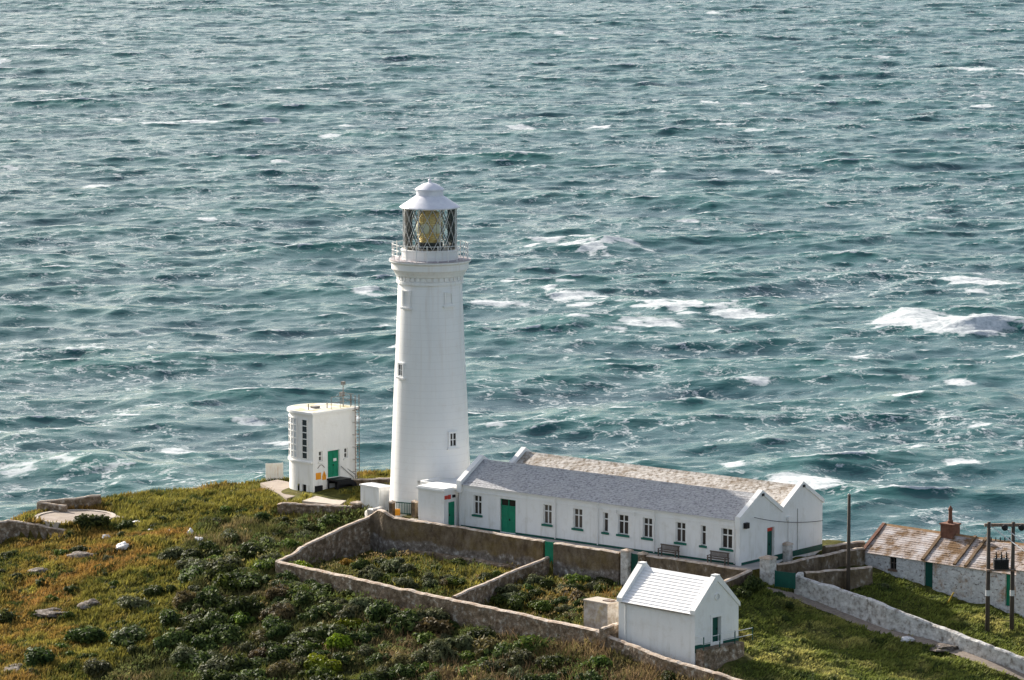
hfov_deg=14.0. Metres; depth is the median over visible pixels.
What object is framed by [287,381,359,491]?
lookout tower
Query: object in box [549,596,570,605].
bush
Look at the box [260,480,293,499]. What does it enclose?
path
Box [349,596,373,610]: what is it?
grey shrub
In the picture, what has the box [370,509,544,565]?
retaining wall
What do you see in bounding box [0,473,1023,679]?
island ground
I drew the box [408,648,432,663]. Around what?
grey shrub
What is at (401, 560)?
grey shrub
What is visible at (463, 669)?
bush
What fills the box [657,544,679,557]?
bench
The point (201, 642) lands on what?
bush
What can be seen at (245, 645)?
grey shrub
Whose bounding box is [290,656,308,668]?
grey shrub
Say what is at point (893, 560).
window
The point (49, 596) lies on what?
bush
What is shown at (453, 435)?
window
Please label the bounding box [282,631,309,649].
bush
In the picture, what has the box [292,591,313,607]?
bush
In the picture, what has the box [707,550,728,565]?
bench
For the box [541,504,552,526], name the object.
window
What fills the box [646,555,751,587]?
retaining wall
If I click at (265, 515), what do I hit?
bush
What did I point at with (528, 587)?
bush
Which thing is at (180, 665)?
bush
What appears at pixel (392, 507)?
gate pillar
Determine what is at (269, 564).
bush
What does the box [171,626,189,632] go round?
grey shrub
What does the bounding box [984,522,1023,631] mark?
power pole
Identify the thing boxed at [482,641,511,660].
bush
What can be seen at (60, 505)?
edge wall
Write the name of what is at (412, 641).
dry shrub
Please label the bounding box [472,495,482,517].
window
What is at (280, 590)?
dry shrub
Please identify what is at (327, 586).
bush
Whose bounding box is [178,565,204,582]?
bush
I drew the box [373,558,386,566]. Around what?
bush
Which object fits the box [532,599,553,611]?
bush
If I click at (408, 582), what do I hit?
grey shrub
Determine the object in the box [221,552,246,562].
bush
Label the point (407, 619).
bush
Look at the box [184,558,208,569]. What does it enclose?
grey shrub
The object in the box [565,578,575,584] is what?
bush
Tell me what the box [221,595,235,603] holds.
bush
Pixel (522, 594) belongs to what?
bush
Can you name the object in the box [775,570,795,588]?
yard gate
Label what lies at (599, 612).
water tank
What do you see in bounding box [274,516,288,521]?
bush
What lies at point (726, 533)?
window
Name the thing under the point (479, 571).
garden grass
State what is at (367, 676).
bush
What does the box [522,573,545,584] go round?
grey shrub
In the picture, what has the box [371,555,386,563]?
dry shrub
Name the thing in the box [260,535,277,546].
grey shrub
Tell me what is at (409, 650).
bush
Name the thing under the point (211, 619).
bush
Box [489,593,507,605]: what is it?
bush
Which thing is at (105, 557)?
grey shrub
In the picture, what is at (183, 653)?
grey shrub
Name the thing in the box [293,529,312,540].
grey shrub
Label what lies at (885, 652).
lawn grass
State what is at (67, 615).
bush
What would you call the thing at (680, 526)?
window
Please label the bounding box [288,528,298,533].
grey shrub
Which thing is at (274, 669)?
dry shrub
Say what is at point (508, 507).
door
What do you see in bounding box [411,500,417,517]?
gate pillar
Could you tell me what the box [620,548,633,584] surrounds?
gate pillar
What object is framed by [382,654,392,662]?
dry shrub
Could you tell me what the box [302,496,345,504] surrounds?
concrete slab
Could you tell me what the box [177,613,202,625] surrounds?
bush
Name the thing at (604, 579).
bush
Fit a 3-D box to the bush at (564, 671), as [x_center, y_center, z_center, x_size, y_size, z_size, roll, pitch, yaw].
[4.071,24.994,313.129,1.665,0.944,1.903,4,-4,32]
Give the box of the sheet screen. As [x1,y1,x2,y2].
[266,462,282,480]
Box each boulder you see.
[115,541,128,549]
[901,636,914,641]
[930,643,958,652]
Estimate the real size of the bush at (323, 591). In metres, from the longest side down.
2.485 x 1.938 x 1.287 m
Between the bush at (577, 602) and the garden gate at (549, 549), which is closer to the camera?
the bush at (577, 602)
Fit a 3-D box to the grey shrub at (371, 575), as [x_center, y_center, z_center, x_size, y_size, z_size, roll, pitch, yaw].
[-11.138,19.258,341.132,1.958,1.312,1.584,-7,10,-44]
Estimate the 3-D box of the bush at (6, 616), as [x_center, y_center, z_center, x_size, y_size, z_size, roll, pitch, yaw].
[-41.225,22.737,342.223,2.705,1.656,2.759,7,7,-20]
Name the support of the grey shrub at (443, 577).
on the island ground at (332, 493)
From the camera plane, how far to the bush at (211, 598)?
336.59 m
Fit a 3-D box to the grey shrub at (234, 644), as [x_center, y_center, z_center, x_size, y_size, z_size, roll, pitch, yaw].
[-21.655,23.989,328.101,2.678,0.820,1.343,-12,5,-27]
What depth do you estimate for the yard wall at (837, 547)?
338.42 m
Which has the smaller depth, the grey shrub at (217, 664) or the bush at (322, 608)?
the grey shrub at (217, 664)
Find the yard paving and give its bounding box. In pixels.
[410,518,759,569]
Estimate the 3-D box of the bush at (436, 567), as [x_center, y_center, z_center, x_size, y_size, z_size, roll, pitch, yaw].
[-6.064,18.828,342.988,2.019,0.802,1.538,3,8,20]
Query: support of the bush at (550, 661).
on the island ground at (332, 493)
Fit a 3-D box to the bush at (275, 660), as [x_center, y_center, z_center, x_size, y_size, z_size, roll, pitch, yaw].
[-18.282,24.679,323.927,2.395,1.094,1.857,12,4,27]
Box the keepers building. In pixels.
[416,447,824,565]
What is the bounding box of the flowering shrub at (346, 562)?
[339,558,352,565]
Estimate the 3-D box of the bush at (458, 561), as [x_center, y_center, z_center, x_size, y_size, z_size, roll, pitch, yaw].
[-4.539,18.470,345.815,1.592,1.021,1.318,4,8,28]
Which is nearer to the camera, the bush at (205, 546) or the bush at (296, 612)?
the bush at (296, 612)
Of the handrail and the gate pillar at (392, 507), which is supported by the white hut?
the handrail
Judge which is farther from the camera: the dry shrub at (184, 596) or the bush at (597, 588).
the dry shrub at (184, 596)
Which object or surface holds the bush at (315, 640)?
on the island ground at (332, 493)
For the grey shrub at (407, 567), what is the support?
on the island ground at (332, 493)
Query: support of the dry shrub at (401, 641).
on the island ground at (332, 493)
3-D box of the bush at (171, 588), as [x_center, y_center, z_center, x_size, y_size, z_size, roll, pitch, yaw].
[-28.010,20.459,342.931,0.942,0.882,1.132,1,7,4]
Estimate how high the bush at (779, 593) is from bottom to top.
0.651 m
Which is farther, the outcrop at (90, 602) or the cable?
the outcrop at (90, 602)
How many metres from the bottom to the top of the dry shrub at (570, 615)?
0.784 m
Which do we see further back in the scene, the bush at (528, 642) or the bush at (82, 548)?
the bush at (82, 548)
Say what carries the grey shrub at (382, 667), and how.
on the island ground at (332, 493)
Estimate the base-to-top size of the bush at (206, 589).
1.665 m
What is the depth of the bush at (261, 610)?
333.47 m
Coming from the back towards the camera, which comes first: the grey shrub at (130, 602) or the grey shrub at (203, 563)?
the grey shrub at (203, 563)
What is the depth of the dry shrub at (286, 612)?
331.61 m
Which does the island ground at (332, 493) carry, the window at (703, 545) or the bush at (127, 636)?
the bush at (127, 636)
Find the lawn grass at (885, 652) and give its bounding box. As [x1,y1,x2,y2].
[715,572,1023,679]
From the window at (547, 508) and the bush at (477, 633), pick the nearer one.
the bush at (477, 633)
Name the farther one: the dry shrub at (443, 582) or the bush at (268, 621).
the dry shrub at (443, 582)
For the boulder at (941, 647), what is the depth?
319.62 m
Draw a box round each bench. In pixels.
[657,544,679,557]
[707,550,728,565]
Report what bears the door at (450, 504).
in the keepers building
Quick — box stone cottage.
[863,505,1023,612]
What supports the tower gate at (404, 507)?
on the island ground at (332, 493)
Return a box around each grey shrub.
[24,667,37,673]
[69,546,78,551]
[82,657,112,675]
[102,555,113,561]
[117,594,154,611]
[156,546,184,561]
[169,642,196,664]
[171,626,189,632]
[174,557,200,569]
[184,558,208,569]
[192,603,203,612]
[196,655,233,675]
[206,555,242,568]
[207,650,224,659]
[224,641,243,648]
[235,640,255,652]
[258,552,281,560]
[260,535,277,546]
[272,598,298,609]
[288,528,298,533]
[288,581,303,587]
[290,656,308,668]
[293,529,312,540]
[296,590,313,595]
[330,603,362,619]
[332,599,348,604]
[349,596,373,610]
[355,564,383,577]
[357,643,375,656]
[363,568,383,581]
[377,665,389,671]
[380,559,400,572]
[381,548,401,557]
[390,556,404,564]
[391,577,399,585]
[396,576,419,589]
[397,563,415,574]
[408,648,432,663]
[415,607,450,620]
[421,571,434,582]
[422,578,438,587]
[422,637,460,664]
[438,633,453,639]
[439,574,457,579]
[442,634,476,651]
[481,658,511,673]
[494,584,521,593]
[499,591,516,599]
[504,647,534,667]
[506,665,523,679]
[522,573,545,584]
[531,655,547,668]
[552,583,569,593]
[553,604,576,612]
[584,581,608,590]
[881,582,889,588]
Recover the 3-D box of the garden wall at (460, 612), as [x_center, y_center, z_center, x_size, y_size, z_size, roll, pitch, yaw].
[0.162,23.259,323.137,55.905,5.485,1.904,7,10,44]
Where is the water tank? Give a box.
[583,596,618,628]
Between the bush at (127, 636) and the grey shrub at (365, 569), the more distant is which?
the grey shrub at (365, 569)
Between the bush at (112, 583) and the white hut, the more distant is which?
the bush at (112, 583)
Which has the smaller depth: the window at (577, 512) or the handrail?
the handrail
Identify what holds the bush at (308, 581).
on the island ground at (332, 493)
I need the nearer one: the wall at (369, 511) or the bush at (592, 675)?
the bush at (592, 675)
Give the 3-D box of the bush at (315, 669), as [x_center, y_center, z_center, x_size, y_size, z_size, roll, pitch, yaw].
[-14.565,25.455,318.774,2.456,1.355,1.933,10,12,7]
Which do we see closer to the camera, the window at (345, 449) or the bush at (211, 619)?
the bush at (211, 619)
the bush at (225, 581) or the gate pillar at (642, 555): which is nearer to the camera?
the gate pillar at (642, 555)
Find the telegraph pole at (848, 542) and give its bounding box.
[846,493,850,590]
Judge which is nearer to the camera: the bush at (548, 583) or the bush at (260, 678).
the bush at (260, 678)
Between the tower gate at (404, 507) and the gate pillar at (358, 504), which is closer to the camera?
the tower gate at (404, 507)
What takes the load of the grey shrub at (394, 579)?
on the island ground at (332, 493)
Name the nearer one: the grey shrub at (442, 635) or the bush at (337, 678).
the bush at (337, 678)
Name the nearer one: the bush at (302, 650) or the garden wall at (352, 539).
the bush at (302, 650)
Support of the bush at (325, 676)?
on the island ground at (332, 493)
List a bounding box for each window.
[318,451,323,463]
[343,448,349,459]
[396,362,404,379]
[400,290,411,309]
[443,292,454,307]
[447,431,459,449]
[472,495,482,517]
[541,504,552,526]
[571,508,582,530]
[601,512,608,534]
[616,514,628,537]
[641,518,652,540]
[674,522,685,544]
[699,525,706,547]
[719,528,732,551]
[888,557,897,571]
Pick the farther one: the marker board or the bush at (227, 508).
the bush at (227, 508)
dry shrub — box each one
[171,590,196,609]
[247,647,267,658]
[249,627,276,644]
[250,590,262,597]
[258,602,294,620]
[261,581,290,599]
[265,658,300,678]
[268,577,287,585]
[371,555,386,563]
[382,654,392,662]
[385,651,412,667]
[394,636,411,645]
[402,639,420,646]
[412,616,454,635]
[438,577,452,587]
[472,635,501,659]
[482,672,507,679]
[496,633,508,642]
[562,610,579,619]
[570,589,586,600]
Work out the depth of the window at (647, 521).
337.72 m
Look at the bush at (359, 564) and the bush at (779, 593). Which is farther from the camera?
the bush at (359, 564)
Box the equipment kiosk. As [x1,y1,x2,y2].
[359,482,389,510]
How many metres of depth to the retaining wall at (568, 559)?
338.09 m
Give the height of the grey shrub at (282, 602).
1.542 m
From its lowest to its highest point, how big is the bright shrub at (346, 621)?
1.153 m
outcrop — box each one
[5,663,22,670]
[29,567,47,572]
[34,607,67,618]
[66,551,96,558]
[77,598,100,609]
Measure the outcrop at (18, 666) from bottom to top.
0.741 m
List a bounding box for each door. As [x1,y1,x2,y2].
[328,450,337,476]
[448,501,453,524]
[501,499,515,532]
[713,617,717,641]
[767,527,771,555]
[925,562,932,586]
[1006,574,1009,605]
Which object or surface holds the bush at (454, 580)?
on the island ground at (332, 493)
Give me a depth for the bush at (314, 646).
324.03 m
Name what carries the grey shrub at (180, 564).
on the island ground at (332, 493)
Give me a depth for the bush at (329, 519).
359.61 m
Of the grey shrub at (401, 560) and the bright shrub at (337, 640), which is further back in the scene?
the grey shrub at (401, 560)
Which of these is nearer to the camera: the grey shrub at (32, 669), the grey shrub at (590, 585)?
the grey shrub at (32, 669)
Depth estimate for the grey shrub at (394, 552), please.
350.00 m
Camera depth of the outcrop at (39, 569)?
354.10 m
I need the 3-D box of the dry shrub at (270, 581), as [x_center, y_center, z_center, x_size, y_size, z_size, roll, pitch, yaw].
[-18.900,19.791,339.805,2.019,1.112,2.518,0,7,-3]
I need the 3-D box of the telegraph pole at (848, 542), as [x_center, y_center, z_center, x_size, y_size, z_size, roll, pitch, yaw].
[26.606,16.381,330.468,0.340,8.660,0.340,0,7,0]
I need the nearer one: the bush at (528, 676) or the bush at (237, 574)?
the bush at (528, 676)
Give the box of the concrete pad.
[35,509,123,527]
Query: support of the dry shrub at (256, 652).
on the island ground at (332, 493)
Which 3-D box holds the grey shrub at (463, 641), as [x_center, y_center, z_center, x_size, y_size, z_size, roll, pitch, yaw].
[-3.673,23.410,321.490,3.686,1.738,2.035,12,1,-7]
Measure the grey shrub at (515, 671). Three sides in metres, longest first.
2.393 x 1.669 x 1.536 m
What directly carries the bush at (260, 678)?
on the island ground at (332, 493)
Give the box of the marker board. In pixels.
[395,509,399,515]
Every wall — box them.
[0,520,66,542]
[37,494,100,511]
[275,560,741,679]
[277,502,352,516]
[278,514,370,563]
[353,478,389,485]
[365,506,383,516]
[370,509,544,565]
[451,556,549,604]
[553,542,620,583]
[599,622,618,650]
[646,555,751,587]
[776,547,864,573]
[794,572,1023,673]
[804,566,872,589]
[822,541,864,553]
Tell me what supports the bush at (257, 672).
on the island ground at (332, 493)
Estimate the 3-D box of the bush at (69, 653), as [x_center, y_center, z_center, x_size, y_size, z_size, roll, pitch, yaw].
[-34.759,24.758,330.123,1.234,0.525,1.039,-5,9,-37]
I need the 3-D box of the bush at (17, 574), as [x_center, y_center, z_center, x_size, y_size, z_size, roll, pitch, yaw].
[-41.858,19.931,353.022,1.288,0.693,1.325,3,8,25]
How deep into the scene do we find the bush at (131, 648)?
327.75 m
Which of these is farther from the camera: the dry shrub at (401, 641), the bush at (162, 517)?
the bush at (162, 517)
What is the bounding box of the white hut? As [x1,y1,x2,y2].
[617,561,743,669]
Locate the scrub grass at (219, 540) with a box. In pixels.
[79,504,744,679]
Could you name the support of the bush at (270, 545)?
on the island ground at (332, 493)
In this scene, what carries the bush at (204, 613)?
on the island ground at (332, 493)
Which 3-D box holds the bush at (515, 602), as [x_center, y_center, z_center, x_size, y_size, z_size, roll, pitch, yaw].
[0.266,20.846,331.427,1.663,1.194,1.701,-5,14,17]
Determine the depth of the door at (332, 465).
371.19 m
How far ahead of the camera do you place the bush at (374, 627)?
325.87 m
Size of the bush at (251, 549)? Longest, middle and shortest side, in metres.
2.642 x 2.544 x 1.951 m
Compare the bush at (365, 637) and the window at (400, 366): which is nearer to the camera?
the bush at (365, 637)
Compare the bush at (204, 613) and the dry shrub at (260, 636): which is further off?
the bush at (204, 613)
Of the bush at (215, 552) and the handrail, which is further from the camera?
the bush at (215, 552)
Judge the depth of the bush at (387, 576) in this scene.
340.67 m
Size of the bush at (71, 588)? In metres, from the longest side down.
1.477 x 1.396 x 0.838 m
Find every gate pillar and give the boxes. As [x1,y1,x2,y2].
[349,501,361,511]
[388,500,395,515]
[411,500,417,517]
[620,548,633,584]
[637,551,648,561]
[759,555,777,584]
[782,542,792,561]
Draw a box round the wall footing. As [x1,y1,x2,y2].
[408,550,520,569]
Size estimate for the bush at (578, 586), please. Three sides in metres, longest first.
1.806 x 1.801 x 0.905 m
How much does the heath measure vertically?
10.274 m
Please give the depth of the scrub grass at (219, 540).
327.37 m
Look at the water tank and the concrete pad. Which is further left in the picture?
the concrete pad
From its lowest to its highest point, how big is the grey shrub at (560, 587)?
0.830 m
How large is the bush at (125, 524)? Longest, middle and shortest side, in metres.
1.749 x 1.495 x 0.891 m
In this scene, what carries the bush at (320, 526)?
on the island ground at (332, 493)
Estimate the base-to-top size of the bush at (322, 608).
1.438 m
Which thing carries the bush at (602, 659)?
on the island ground at (332, 493)
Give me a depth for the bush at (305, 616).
330.77 m
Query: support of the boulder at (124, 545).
on the island ground at (332, 493)
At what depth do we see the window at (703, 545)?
334.20 m
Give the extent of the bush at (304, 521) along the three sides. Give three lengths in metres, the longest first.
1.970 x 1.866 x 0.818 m
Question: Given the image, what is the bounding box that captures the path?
[767,587,1023,679]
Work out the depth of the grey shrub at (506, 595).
332.79 m
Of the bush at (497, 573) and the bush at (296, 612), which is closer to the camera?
the bush at (296, 612)
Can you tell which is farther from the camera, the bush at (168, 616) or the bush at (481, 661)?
the bush at (168, 616)
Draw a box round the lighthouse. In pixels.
[389,177,470,516]
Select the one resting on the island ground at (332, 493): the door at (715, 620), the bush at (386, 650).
the bush at (386, 650)
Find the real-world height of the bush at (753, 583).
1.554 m
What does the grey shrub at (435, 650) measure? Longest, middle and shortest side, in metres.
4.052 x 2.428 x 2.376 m
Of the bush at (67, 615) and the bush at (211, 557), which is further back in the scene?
the bush at (211, 557)
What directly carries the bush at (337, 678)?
on the island ground at (332, 493)
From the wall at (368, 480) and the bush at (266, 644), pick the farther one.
the wall at (368, 480)
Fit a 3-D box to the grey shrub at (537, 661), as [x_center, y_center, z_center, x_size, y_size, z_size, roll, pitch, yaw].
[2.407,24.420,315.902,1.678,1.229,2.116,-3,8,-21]
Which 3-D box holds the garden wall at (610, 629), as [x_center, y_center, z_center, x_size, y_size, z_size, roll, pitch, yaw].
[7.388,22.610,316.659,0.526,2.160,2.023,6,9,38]
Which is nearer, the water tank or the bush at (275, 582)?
the water tank
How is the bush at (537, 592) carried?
on the island ground at (332, 493)
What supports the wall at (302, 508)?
on the island ground at (332, 493)
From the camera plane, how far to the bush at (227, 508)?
365.74 m
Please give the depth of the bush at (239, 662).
321.89 m
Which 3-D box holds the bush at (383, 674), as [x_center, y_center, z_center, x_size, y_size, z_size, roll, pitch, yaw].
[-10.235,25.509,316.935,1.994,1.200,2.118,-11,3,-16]
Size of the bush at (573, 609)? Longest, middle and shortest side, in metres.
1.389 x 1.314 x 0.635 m
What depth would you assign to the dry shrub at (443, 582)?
338.73 m
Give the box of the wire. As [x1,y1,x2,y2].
[992,527,1023,550]
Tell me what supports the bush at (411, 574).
on the island ground at (332, 493)
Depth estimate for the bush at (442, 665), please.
317.36 m
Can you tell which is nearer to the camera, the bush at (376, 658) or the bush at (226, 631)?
the bush at (376, 658)
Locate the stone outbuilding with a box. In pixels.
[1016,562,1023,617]
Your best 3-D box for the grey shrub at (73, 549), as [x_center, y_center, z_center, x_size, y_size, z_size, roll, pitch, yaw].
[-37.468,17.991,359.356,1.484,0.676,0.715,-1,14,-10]
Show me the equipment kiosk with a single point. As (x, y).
(374, 495)
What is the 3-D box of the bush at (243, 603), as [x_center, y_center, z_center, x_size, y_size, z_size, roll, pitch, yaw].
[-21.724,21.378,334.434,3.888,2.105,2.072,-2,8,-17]
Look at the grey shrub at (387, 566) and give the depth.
342.82 m
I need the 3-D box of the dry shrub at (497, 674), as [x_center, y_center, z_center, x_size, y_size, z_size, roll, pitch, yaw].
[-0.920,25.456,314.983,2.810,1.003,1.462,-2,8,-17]
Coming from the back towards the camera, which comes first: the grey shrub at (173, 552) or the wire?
the grey shrub at (173, 552)
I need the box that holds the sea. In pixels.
[0,0,1023,543]
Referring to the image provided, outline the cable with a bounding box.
[754,517,822,522]
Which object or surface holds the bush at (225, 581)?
on the island ground at (332, 493)
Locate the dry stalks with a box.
[372,595,713,679]
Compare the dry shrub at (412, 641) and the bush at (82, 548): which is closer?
the dry shrub at (412, 641)
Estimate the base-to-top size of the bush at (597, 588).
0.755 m
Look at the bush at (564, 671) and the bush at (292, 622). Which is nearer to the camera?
the bush at (564, 671)
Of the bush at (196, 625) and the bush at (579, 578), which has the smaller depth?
the bush at (196, 625)
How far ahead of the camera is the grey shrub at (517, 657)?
316.50 m
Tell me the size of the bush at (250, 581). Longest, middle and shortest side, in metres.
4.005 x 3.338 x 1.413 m
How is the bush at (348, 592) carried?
on the island ground at (332, 493)
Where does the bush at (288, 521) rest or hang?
on the island ground at (332, 493)
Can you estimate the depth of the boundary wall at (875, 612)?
323.69 m
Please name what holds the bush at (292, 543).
on the island ground at (332, 493)
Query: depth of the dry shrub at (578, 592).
329.84 m
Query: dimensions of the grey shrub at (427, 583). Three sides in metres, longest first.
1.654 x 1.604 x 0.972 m
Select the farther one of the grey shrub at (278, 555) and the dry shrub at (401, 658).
the grey shrub at (278, 555)
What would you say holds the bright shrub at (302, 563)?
on the island ground at (332, 493)
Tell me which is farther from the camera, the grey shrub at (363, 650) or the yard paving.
the yard paving
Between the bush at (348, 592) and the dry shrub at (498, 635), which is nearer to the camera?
the dry shrub at (498, 635)
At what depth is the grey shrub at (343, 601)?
333.10 m
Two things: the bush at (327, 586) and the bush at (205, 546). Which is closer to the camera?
the bush at (327, 586)
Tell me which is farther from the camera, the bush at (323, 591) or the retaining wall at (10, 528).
the retaining wall at (10, 528)
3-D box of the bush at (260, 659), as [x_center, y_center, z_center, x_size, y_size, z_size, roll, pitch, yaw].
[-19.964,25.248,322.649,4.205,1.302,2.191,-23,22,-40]
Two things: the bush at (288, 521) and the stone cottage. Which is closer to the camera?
the stone cottage
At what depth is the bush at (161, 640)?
328.77 m
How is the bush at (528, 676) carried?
on the island ground at (332, 493)
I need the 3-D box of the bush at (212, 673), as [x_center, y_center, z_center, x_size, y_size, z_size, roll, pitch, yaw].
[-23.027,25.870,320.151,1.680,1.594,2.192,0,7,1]
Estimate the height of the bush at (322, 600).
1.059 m
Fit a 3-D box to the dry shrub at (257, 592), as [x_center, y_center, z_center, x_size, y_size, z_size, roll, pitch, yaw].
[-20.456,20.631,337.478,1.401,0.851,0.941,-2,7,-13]
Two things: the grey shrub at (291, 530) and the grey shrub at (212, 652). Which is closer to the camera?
the grey shrub at (212, 652)
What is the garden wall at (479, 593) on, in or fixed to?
on the island ground at (332, 493)
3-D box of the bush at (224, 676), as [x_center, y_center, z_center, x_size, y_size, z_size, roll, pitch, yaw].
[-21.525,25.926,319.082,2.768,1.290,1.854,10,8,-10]
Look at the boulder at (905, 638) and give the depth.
321.44 m
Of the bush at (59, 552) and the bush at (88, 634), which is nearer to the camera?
the bush at (88, 634)
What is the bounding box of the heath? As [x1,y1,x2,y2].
[0,468,390,679]
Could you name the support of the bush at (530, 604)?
on the island ground at (332, 493)
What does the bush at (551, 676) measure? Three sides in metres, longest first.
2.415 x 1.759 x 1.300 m
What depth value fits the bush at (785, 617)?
323.45 m
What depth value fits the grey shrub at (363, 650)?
321.83 m
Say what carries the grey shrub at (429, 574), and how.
on the island ground at (332, 493)
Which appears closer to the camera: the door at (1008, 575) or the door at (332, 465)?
the door at (1008, 575)
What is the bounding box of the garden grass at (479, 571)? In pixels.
[309,548,621,642]
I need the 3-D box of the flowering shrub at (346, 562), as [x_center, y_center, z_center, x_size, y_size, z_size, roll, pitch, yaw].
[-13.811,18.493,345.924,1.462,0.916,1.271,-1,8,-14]
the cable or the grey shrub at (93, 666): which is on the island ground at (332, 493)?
the grey shrub at (93, 666)
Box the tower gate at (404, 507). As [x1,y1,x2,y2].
[396,502,410,514]
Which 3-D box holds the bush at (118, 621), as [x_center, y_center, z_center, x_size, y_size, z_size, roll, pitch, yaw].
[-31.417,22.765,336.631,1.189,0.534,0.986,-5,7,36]
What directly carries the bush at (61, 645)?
on the island ground at (332, 493)
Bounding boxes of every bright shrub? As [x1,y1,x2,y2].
[288,559,312,567]
[303,652,342,672]
[324,633,353,649]
[333,617,363,629]
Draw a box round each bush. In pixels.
[0,551,14,560]
[0,608,21,624]
[9,572,22,578]
[23,646,54,667]
[34,577,45,586]
[46,594,58,600]
[53,642,66,649]
[54,549,67,555]
[58,611,74,619]
[63,584,81,592]
[64,624,107,643]
[64,650,75,655]
[73,513,111,527]
[76,545,91,551]
[89,653,97,657]
[108,624,148,648]
[109,580,118,585]
[115,620,126,625]
[116,520,133,530]
[126,644,141,654]
[142,585,164,596]
[151,627,194,650]
[157,515,167,520]
[159,608,180,627]
[166,585,175,593]
[173,661,187,668]
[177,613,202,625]
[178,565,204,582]
[178,598,202,612]
[180,547,208,558]
[185,618,206,635]
[185,650,212,672]
[187,584,202,592]
[189,635,219,650]
[194,589,227,609]
[198,540,219,550]
[199,611,228,631]
[200,667,219,679]
[201,608,216,616]
[202,560,242,581]
[202,585,218,593]
[204,554,226,561]
[206,549,222,556]
[208,517,221,523]
[209,623,246,644]
[211,571,240,590]
[213,671,237,679]
[215,595,264,615]
[220,506,231,510]
[220,528,239,543]
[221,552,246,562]
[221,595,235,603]
[223,652,260,672]
[229,611,256,628]
[229,674,253,679]
[232,569,248,580]
[236,668,267,678]
[237,571,271,590]
[238,541,271,559]
[250,656,271,668]
[253,557,275,572]
[254,511,272,519]
[254,675,270,679]
[256,606,271,615]
[260,640,280,648]
[261,614,293,635]
[263,543,277,549]
[264,623,290,640]
[265,644,294,659]
[266,653,286,663]
[269,596,285,605]
[271,579,291,587]
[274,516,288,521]
[275,570,297,580]
[278,538,302,550]
[281,619,297,627]
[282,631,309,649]
[285,519,294,525]
[285,583,311,599]
[288,644,315,660]
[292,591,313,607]
[292,609,299,617]
[293,517,311,525]
[296,612,320,622]
[296,670,309,679]
[301,622,349,640]
[303,523,319,532]
[303,641,321,649]
[304,579,316,585]
[305,664,335,677]
[307,637,325,645]
[307,673,330,679]
[308,582,332,593]
[309,601,343,617]
[310,650,330,657]
[312,588,329,601]
[316,513,339,526]
[316,523,326,530]
[318,596,343,604]
[327,674,349,679]
[330,651,357,667]
[340,588,353,597]
[346,630,384,643]
[350,557,371,570]
[357,621,387,636]
[357,671,382,679]
[363,599,399,623]
[364,652,390,667]
[365,668,388,679]
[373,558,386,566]
[374,643,391,653]
[381,573,400,581]
[382,608,402,621]
[385,608,425,635]
[386,663,415,679]
[401,570,416,578]
[401,647,417,653]
[412,630,436,644]
[413,661,438,675]
[418,671,445,679]
[430,564,449,571]
[438,661,456,669]
[441,618,458,628]
[444,575,466,586]
[451,557,466,567]
[455,663,480,675]
[458,650,478,664]
[466,627,496,640]
[470,655,496,666]
[478,572,493,581]
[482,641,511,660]
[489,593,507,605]
[492,570,504,577]
[506,590,534,601]
[507,594,523,609]
[507,634,546,653]
[519,673,541,679]
[522,583,534,590]
[524,664,543,674]
[526,600,538,609]
[529,588,547,596]
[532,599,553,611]
[537,672,561,679]
[539,578,554,588]
[541,652,573,670]
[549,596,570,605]
[557,668,575,677]
[564,573,591,582]
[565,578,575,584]
[568,582,586,591]
[568,607,580,611]
[572,596,587,606]
[575,669,607,679]
[579,655,613,669]
[591,576,616,587]
[593,584,606,592]
[661,670,677,679]
[731,586,752,598]
[740,574,763,592]
[773,591,785,597]
[780,614,788,621]
[785,601,793,608]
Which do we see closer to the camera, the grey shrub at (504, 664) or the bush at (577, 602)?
the grey shrub at (504, 664)
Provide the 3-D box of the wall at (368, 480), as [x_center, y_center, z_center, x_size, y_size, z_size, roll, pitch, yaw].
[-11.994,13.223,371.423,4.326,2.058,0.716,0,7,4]
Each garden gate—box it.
[545,541,554,562]
[631,553,637,572]
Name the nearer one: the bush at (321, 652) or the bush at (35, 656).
the bush at (321, 652)
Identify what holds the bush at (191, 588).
on the island ground at (332, 493)
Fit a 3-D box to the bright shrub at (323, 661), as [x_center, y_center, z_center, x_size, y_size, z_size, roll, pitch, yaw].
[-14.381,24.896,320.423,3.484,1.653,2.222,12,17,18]
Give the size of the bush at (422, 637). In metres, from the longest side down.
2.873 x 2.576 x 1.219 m
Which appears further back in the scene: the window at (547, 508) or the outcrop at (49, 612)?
the window at (547, 508)
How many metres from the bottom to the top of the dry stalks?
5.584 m
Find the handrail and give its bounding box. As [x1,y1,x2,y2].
[696,627,752,650]
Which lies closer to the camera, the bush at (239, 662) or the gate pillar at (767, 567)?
the bush at (239, 662)
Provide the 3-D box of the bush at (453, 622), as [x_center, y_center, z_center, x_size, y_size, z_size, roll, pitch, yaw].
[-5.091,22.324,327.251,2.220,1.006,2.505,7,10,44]
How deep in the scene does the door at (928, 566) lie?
334.60 m

